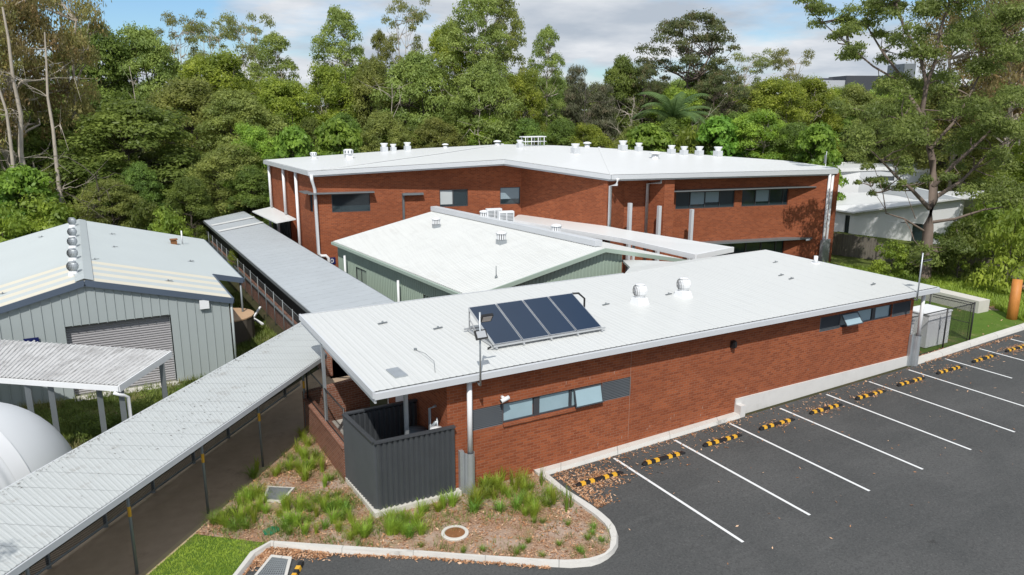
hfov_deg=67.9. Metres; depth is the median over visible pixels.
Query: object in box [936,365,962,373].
wheel stop
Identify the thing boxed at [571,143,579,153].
roof vent
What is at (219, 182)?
leafy tree
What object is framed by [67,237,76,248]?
turbine ventilator
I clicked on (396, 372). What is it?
skylight
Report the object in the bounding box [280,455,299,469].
grass tussock
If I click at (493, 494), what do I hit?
grass tussock
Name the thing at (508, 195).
window
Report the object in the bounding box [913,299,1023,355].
lawn
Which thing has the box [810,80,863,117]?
leafy tree
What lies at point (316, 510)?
grass tussock
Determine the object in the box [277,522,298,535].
grass tussock
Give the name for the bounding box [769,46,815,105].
gum tree
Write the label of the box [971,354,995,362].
wheel stop
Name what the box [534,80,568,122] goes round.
leafy tree
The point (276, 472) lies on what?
grass tussock
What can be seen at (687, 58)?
gum tree
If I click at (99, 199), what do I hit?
bare tree
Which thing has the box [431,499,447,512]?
grass tussock
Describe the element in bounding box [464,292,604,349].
solar collectors
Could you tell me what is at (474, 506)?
grass tussock
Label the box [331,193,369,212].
window
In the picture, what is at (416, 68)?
leafy tree
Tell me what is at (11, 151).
bare tree
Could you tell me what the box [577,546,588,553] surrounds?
grass tussock
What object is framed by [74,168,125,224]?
leafy tree
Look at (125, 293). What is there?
grey shed
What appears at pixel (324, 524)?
grass tussock
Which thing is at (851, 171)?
roof
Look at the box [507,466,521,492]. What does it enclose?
grass tussock
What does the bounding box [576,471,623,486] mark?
wheel stop
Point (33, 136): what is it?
leafy tree
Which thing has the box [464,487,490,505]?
grass tussock
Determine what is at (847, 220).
window
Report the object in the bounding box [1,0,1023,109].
sky
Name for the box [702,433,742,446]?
wheel stop
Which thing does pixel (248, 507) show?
grass tussock
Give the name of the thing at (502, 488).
grass tussock
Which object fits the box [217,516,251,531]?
grass tussock
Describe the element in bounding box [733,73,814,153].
leafy tree
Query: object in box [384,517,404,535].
grass tussock
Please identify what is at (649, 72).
gum tree
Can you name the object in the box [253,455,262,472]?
grass tussock
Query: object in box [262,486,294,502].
grated pit
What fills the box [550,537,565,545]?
grass tussock
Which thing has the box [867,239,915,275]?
shrub
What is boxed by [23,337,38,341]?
letter sign
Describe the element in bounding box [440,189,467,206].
window
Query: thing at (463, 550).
grass tussock
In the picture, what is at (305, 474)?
grass tussock
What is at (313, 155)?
roof vent
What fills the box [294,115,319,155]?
leafy tree
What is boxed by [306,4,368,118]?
gum tree
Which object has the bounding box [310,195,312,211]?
window
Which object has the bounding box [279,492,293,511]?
grass tussock
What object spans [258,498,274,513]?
grass tussock
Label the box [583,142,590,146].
roof vent
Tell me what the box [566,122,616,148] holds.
leafy tree
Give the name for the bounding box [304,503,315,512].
grass tussock
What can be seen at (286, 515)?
grass tussock
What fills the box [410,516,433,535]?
grass tussock
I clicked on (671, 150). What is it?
roof vent
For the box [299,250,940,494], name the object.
amenities block
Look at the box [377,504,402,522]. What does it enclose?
grass tussock
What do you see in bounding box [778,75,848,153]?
leafy tree
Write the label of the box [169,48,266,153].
leafy tree
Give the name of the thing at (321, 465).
grass tussock
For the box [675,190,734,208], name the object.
window
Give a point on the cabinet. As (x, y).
(928, 308)
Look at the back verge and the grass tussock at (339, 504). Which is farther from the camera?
the back verge
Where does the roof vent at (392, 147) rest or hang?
on the two storey building
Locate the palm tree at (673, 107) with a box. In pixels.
[630,91,716,123]
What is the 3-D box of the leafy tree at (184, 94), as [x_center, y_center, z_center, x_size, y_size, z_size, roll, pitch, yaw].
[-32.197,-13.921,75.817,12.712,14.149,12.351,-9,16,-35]
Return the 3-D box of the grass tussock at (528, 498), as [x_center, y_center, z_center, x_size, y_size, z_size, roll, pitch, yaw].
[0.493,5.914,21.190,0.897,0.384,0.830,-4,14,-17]
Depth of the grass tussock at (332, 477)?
22.67 m
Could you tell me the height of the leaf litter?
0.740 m
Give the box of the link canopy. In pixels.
[514,215,733,259]
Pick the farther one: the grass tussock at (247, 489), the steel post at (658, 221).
the steel post at (658, 221)
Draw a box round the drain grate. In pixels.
[255,554,291,574]
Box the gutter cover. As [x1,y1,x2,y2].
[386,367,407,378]
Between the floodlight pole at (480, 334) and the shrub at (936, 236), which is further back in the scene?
the shrub at (936, 236)
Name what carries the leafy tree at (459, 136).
on the ground at (268, 319)
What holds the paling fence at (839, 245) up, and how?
on the ground at (268, 319)
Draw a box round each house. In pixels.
[834,181,999,243]
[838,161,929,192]
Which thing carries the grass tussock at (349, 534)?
on the garden mulch
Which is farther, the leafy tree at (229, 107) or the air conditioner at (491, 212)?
the leafy tree at (229, 107)
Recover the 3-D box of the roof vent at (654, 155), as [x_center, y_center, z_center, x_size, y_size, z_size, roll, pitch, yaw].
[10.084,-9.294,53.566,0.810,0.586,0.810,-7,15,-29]
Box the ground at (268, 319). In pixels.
[0,189,1023,574]
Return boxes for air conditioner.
[486,208,501,217]
[497,210,513,221]
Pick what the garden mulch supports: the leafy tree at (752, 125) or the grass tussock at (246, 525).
the grass tussock at (246, 525)
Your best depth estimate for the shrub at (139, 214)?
54.84 m
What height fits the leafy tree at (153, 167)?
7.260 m
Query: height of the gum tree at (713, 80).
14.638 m
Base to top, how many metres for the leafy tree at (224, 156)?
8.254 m
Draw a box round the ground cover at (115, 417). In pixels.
[44,385,178,441]
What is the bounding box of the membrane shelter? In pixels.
[0,402,72,489]
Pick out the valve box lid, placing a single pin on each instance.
(268, 530)
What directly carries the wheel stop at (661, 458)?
on the parking asphalt
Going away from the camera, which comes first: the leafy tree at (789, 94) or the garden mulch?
the garden mulch
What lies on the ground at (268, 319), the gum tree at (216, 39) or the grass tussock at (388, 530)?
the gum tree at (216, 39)
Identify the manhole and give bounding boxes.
[441,525,468,540]
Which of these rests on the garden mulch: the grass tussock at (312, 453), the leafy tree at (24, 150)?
the grass tussock at (312, 453)
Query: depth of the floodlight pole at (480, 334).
20.48 m
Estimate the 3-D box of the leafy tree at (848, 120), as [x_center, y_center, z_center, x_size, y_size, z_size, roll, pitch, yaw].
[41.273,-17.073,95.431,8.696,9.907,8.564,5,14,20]
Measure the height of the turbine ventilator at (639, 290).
0.780 m
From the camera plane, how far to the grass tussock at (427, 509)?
20.93 m
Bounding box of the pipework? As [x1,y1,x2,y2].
[428,404,438,429]
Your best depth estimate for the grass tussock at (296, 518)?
20.14 m
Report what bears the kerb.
on the ground at (268, 319)
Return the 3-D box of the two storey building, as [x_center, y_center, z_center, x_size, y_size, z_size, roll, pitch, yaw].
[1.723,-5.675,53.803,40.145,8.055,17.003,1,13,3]
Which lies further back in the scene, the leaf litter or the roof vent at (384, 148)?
the roof vent at (384, 148)
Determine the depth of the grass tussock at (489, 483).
22.05 m
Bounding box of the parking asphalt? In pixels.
[243,330,1023,574]
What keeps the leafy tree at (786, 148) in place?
on the ground at (268, 319)
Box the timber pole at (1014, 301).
[1006,279,1022,319]
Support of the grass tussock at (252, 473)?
on the garden mulch
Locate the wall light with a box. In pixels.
[730,340,736,348]
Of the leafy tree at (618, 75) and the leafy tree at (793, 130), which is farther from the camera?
the leafy tree at (618, 75)
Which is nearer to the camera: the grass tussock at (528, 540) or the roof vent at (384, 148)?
the grass tussock at (528, 540)
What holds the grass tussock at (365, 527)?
on the garden mulch
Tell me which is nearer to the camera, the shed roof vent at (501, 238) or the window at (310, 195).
the shed roof vent at (501, 238)
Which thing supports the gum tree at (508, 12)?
on the ground at (268, 319)
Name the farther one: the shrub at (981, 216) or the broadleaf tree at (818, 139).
the broadleaf tree at (818, 139)
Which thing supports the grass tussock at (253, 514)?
on the garden mulch
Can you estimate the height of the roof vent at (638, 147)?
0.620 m
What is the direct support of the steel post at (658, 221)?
on the ground at (268, 319)
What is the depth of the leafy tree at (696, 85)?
96.52 m
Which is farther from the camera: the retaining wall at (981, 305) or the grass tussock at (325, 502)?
the retaining wall at (981, 305)
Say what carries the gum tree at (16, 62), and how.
on the ground at (268, 319)
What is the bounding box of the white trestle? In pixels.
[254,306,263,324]
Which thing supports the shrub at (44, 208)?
on the ground at (268, 319)
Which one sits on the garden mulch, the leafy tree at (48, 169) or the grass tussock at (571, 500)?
the grass tussock at (571, 500)
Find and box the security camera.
[499,395,509,402]
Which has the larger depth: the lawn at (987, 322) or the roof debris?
the lawn at (987, 322)
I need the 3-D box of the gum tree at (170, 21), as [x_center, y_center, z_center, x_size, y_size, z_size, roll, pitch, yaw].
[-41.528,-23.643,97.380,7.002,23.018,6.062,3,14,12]
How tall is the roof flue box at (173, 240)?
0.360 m
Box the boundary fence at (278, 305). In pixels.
[205,228,332,376]
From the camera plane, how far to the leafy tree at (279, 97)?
77.49 m
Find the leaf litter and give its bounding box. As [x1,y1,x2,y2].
[243,335,1022,574]
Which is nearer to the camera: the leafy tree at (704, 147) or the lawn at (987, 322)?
the lawn at (987, 322)
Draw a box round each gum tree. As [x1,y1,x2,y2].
[0,0,29,152]
[0,0,86,171]
[0,0,111,201]
[154,8,209,63]
[181,17,237,94]
[219,11,275,96]
[245,30,303,117]
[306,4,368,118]
[368,28,395,109]
[380,0,431,127]
[435,0,513,126]
[484,0,527,118]
[527,24,567,130]
[618,63,669,126]
[633,7,742,114]
[687,69,754,126]
[725,47,775,113]
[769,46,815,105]
[906,0,1023,190]
[952,0,1023,169]
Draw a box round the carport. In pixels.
[0,339,172,432]
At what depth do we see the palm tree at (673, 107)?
79.49 m
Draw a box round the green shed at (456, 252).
[331,206,685,301]
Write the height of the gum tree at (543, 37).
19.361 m
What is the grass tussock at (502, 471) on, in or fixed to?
on the garden mulch
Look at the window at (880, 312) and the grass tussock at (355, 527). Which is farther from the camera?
the window at (880, 312)
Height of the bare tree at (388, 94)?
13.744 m
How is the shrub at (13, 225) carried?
on the ground at (268, 319)
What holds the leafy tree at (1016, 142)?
on the ground at (268, 319)
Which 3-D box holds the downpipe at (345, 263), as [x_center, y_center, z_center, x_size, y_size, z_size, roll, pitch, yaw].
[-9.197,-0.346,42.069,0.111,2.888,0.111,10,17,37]
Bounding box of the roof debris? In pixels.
[2,324,301,494]
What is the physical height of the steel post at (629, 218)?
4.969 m
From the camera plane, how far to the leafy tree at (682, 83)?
111.25 m
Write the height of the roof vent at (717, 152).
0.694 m
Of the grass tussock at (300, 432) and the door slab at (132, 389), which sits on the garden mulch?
the grass tussock at (300, 432)
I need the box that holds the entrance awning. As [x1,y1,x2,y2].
[252,207,295,238]
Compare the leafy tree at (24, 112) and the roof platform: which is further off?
the leafy tree at (24, 112)
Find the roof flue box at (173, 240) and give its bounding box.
[169,238,177,244]
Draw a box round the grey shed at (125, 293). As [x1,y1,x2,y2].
[0,219,244,406]
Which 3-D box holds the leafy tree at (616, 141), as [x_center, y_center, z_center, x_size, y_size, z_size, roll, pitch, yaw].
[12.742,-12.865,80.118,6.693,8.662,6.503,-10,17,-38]
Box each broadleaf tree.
[0,163,67,238]
[263,123,316,224]
[312,118,363,155]
[624,122,674,151]
[695,113,746,156]
[793,122,848,200]
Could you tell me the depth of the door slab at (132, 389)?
31.05 m
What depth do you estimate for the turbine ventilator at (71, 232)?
38.84 m
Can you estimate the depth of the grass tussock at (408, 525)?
19.77 m
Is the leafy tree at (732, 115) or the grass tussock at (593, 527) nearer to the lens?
the grass tussock at (593, 527)
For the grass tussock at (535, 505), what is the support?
on the garden mulch
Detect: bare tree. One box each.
[0,7,90,217]
[0,89,23,207]
[1,32,106,202]
[34,143,122,223]
[124,66,140,98]
[363,81,406,114]
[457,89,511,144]
[555,80,616,146]
[610,97,643,132]
[671,97,725,139]
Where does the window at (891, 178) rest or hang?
in the roof at (851, 171)
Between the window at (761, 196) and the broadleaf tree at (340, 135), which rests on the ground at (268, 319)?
the broadleaf tree at (340, 135)
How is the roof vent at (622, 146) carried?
on the two storey building
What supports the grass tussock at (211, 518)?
on the garden mulch
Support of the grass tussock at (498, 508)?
on the garden mulch
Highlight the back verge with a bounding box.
[831,206,1019,285]
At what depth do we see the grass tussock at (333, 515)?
20.33 m
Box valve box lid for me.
[263,526,279,534]
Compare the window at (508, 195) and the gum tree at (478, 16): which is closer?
the window at (508, 195)
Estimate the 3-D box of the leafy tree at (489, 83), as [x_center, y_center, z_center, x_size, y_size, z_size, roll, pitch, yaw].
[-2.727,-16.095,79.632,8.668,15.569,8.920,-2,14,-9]
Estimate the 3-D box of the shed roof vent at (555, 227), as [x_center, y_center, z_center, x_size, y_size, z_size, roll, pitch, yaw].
[2.162,-2.771,37.203,0.570,0.694,0.556,-7,15,-29]
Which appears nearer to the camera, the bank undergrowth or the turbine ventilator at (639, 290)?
the turbine ventilator at (639, 290)
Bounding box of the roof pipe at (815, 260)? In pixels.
[811,256,819,263]
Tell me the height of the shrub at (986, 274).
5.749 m
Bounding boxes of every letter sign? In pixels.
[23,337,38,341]
[330,257,335,263]
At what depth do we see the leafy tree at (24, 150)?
67.34 m
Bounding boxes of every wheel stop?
[291,561,303,574]
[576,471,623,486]
[642,451,685,465]
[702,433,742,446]
[759,418,794,429]
[809,403,842,413]
[855,389,885,399]
[896,376,924,385]
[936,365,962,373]
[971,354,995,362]
[1005,345,1023,351]
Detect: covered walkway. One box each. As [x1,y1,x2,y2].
[0,322,326,574]
[203,211,394,312]
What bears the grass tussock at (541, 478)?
on the garden mulch
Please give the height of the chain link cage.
2.100 m
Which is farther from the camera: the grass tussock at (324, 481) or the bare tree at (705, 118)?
the bare tree at (705, 118)
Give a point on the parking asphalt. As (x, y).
(953, 509)
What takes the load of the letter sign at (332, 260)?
attached to the two storey building
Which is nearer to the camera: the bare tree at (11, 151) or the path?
the path
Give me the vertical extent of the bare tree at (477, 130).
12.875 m
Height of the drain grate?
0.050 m
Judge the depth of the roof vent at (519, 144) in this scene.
57.63 m
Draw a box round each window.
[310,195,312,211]
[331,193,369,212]
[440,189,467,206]
[500,187,519,203]
[503,383,600,422]
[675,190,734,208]
[741,189,787,206]
[840,304,891,326]
[844,215,849,232]
[878,176,893,180]
[900,221,923,241]
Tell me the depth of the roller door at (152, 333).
31.02 m
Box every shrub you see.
[0,200,33,242]
[14,192,87,235]
[126,196,161,230]
[147,205,193,236]
[227,249,238,269]
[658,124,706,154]
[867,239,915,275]
[892,240,941,274]
[933,216,991,280]
[933,224,1004,262]
[937,199,1022,270]
[965,202,1023,294]
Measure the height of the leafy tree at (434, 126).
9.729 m
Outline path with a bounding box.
[22,361,350,574]
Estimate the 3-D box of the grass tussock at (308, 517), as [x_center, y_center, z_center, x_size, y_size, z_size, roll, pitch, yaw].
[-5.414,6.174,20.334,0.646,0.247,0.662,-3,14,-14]
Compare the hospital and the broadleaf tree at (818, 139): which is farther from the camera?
the hospital
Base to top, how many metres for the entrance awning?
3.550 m
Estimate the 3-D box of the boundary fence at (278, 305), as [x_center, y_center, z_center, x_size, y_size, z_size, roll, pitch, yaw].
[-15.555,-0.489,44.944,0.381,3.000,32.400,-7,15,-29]
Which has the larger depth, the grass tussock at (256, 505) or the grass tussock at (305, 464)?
the grass tussock at (305, 464)
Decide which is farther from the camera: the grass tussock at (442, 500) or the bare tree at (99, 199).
the bare tree at (99, 199)
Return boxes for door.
[65,315,175,395]
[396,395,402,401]
[886,221,912,240]
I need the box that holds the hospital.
[799,64,915,91]
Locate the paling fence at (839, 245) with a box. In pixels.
[831,232,1023,278]
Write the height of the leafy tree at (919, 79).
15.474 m
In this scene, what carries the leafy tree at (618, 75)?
on the ground at (268, 319)
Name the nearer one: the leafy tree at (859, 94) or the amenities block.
the amenities block
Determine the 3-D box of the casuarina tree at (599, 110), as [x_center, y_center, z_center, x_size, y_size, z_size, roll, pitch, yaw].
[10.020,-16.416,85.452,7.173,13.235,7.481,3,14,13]
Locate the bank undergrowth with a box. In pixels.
[823,260,1023,319]
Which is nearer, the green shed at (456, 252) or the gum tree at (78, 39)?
the green shed at (456, 252)
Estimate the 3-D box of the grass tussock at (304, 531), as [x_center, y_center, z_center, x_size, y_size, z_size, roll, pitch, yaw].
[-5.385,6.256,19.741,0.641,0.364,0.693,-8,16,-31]
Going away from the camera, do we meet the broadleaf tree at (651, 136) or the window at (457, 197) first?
the window at (457, 197)
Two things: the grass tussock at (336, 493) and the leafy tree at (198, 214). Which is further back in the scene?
the leafy tree at (198, 214)
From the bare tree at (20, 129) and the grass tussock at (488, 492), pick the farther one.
the bare tree at (20, 129)
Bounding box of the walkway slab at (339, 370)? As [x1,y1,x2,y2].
[329,358,348,378]
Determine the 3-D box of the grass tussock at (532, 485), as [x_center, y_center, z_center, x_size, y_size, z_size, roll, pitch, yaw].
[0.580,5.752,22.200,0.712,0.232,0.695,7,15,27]
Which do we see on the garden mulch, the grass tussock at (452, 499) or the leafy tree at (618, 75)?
the grass tussock at (452, 499)
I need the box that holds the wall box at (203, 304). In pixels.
[199,300,208,308]
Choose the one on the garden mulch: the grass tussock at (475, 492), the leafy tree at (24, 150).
the grass tussock at (475, 492)
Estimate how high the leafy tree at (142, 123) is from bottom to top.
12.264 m
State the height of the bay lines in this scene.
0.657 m
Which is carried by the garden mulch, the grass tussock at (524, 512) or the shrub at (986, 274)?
the grass tussock at (524, 512)
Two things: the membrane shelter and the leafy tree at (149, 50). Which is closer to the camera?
the membrane shelter
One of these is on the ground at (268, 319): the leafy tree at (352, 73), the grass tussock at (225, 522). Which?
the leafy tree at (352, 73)
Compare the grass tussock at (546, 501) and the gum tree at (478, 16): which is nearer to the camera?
the grass tussock at (546, 501)
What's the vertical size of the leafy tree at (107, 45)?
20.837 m
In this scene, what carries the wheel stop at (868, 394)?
on the parking asphalt
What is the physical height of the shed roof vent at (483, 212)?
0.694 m
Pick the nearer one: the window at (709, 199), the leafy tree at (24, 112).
the window at (709, 199)
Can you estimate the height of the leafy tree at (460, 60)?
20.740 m
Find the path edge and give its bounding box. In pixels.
[140,432,307,574]
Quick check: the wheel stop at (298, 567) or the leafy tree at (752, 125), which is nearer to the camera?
the wheel stop at (298, 567)
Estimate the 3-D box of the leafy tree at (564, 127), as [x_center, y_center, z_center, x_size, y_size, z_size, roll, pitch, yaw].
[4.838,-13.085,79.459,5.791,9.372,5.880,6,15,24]
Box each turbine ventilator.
[66,248,77,260]
[66,261,78,276]
[67,217,75,227]
[67,228,76,236]
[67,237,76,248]
[630,283,648,305]
[673,277,691,298]
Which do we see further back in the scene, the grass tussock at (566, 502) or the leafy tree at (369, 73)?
the leafy tree at (369, 73)
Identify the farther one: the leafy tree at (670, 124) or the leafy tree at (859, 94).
the leafy tree at (859, 94)
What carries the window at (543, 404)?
in the amenities block
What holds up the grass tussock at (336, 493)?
on the garden mulch
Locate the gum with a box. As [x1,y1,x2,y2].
[793,0,1023,278]
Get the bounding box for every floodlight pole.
[472,312,492,385]
[907,253,931,300]
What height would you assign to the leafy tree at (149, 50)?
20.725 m
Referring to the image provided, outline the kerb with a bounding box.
[233,323,1023,574]
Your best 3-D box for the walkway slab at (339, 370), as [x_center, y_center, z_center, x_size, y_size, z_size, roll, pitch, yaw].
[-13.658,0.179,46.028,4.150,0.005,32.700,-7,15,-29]
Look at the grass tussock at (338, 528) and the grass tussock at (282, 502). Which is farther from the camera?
the grass tussock at (282, 502)
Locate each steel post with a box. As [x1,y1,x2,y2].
[625,203,631,271]
[655,206,661,260]
[687,209,693,259]
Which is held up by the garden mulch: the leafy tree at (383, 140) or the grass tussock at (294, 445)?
the grass tussock at (294, 445)
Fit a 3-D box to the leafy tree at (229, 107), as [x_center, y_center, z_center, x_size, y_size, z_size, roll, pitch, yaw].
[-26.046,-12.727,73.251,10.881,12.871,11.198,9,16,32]
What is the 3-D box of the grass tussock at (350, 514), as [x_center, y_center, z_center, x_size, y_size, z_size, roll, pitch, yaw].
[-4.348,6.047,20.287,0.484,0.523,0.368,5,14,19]
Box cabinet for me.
[912,304,951,347]
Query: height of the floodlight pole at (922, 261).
1.946 m
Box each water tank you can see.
[229,308,254,346]
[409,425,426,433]
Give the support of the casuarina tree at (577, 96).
on the ground at (268, 319)
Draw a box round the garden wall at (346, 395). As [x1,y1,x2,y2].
[302,371,369,480]
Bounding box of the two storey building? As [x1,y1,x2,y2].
[263,144,839,272]
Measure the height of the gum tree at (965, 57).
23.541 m
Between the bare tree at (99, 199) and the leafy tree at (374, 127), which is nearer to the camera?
the bare tree at (99, 199)
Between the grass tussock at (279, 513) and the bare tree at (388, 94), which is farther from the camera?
the bare tree at (388, 94)
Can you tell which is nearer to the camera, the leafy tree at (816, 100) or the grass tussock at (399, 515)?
the grass tussock at (399, 515)
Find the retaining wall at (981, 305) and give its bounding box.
[915,289,989,312]
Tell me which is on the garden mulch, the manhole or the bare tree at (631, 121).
the manhole
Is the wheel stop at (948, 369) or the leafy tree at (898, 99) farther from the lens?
the leafy tree at (898, 99)
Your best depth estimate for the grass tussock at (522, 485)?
21.98 m
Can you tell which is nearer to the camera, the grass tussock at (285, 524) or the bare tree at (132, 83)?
the grass tussock at (285, 524)
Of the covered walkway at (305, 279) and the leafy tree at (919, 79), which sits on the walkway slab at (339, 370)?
the covered walkway at (305, 279)
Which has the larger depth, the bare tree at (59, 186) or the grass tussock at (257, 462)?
the bare tree at (59, 186)
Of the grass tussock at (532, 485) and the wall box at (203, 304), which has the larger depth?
the wall box at (203, 304)
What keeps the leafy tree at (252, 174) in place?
on the ground at (268, 319)
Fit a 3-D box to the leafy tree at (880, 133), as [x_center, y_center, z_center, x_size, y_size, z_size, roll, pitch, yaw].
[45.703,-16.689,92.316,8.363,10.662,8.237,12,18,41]
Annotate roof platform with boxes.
[520,136,545,146]
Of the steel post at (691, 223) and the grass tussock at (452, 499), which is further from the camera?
the steel post at (691, 223)
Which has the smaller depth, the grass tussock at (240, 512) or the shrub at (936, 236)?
the grass tussock at (240, 512)
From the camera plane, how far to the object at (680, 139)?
75.62 m
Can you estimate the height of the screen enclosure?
2.305 m
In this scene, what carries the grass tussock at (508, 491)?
on the garden mulch
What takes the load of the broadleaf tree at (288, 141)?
on the ground at (268, 319)
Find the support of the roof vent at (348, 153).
on the two storey building
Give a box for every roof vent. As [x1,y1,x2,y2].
[310,152,316,158]
[343,149,353,158]
[380,143,387,151]
[390,144,396,150]
[404,142,410,149]
[432,217,440,228]
[479,210,486,215]
[495,231,506,244]
[516,140,523,147]
[551,224,561,230]
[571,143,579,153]
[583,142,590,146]
[618,140,627,150]
[634,143,642,150]
[649,151,660,158]
[667,145,675,153]
[680,146,687,154]
[695,146,703,155]
[713,147,722,156]
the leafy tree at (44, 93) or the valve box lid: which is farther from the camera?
the leafy tree at (44, 93)
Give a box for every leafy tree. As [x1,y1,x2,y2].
[0,101,37,142]
[0,108,122,176]
[8,143,41,165]
[29,78,56,106]
[32,140,63,169]
[39,97,225,224]
[39,161,78,214]
[42,23,141,164]
[67,178,148,227]
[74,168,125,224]
[101,20,185,157]
[118,161,173,230]
[130,74,236,180]
[136,155,184,210]
[163,154,211,220]
[163,174,217,242]
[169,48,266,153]
[185,141,267,223]
[193,86,287,183]
[200,146,234,212]
[220,121,278,208]
[220,164,272,227]
[250,74,324,153]
[288,115,307,122]
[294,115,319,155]
[302,61,361,147]
[330,112,362,149]
[337,68,375,105]
[338,56,399,147]
[355,131,397,150]
[358,109,417,152]
[368,48,461,132]
[396,124,429,149]
[398,92,431,124]
[399,115,464,148]
[415,14,477,138]
[436,130,468,147]
[444,57,526,145]
[463,112,512,145]
[497,68,553,144]
[500,100,560,144]
[508,116,547,144]
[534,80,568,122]
[538,88,581,141]
[542,117,576,145]
[544,75,577,120]
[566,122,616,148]
[581,82,627,123]
[593,52,646,143]
[611,123,648,148]
[623,81,664,122]
[644,82,709,147]
[653,76,704,120]
[656,117,687,152]
[679,68,721,122]
[687,114,742,157]
[726,111,754,150]
[729,106,797,160]
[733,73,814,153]
[757,120,801,160]
[764,121,817,162]
[772,102,807,125]
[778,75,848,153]
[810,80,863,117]
[816,82,876,161]
[830,112,869,161]
[842,95,919,163]
[852,116,925,159]
[857,77,911,156]
[881,83,1003,190]
[908,76,935,100]
[934,62,1020,186]
[938,157,983,190]
[981,111,1023,223]
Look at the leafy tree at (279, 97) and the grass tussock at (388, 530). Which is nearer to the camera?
the grass tussock at (388, 530)
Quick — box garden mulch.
[195,432,610,559]
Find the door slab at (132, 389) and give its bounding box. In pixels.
[75,381,178,401]
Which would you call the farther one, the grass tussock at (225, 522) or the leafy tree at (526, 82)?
the leafy tree at (526, 82)
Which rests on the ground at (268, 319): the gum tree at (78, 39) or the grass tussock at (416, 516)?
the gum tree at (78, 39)
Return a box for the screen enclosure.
[342,398,461,517]
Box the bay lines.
[613,339,1023,541]
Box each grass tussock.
[195,508,228,524]
[214,512,233,527]
[214,514,226,525]
[215,507,231,517]
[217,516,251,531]
[219,497,243,516]
[222,501,252,523]
[231,487,244,505]
[232,514,258,530]
[233,483,258,495]
[233,488,257,503]
[241,480,271,498]
[242,464,265,478]
[244,498,254,514]
[246,491,265,511]
[246,504,260,523]
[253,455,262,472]
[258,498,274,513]
[264,464,282,476]
[271,506,283,517]
[271,512,296,530]
[273,491,294,510]
[275,508,301,523]
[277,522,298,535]
[278,504,308,526]
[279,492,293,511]
[280,451,298,460]
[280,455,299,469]
[287,456,310,472]
[288,491,313,512]
[292,442,316,461]
[292,445,310,454]
[293,425,307,438]
[293,437,299,452]
[293,460,317,481]
[295,455,317,469]
[295,517,312,534]
[296,433,314,446]
[299,512,320,523]
[300,455,322,469]
[303,444,324,459]
[303,497,316,507]
[304,490,333,504]
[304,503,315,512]
[309,502,320,517]
[311,494,340,512]
[311,515,331,529]
[311,519,319,534]
[315,452,325,472]
[318,471,329,487]
[320,495,328,511]
[321,469,341,481]
[323,506,347,523]
[326,516,350,531]
[328,486,343,497]
[330,492,351,509]
[332,506,352,521]
[334,495,358,511]
[340,527,359,540]
[342,514,367,535]
[344,507,354,523]
[349,518,373,535]
[350,515,375,538]
[365,512,377,528]
[375,512,404,535]
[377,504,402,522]
[380,508,407,528]
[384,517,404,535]
[391,507,412,523]
[392,520,411,535]
[396,519,421,539]
[397,521,417,534]
[403,505,429,525]
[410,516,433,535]
[415,497,426,515]
[420,501,434,512]
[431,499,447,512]
[435,491,448,508]
[442,486,463,507]
[457,492,492,513]
[457,544,466,552]
[461,480,489,502]
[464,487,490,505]
[471,480,498,499]
[475,473,496,487]
[477,476,501,490]
[482,495,517,513]
[485,468,507,489]
[489,485,498,500]
[497,479,512,495]
[500,465,505,479]
[500,482,518,497]
[500,487,532,510]
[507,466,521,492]
[507,545,522,554]
[508,468,513,486]
[509,466,532,484]
[513,475,534,492]
[518,488,542,505]
[519,502,532,515]
[522,534,532,542]
[523,496,548,518]
[525,499,544,512]
[526,478,539,489]
[534,487,563,507]
[536,479,562,497]
[539,462,545,485]
[547,486,559,504]
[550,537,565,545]
[562,483,571,511]
[569,491,573,506]
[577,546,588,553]
[580,530,595,540]
[588,520,599,529]
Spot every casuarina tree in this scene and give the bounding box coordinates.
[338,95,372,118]
[556,64,590,145]
[583,81,622,147]
[717,100,756,142]
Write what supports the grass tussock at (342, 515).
on the garden mulch
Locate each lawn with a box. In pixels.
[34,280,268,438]
[150,535,264,574]
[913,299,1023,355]
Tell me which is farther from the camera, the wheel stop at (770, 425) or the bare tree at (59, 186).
the bare tree at (59, 186)
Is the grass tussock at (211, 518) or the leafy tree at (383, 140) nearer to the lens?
the grass tussock at (211, 518)
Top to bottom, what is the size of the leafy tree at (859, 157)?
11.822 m
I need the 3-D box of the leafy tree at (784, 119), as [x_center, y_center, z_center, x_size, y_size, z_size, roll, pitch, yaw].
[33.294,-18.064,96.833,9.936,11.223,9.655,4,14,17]
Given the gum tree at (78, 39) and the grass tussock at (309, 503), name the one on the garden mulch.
the grass tussock at (309, 503)
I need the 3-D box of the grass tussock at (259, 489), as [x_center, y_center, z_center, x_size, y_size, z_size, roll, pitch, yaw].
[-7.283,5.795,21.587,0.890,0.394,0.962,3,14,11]
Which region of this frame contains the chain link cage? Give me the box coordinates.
[910,294,975,354]

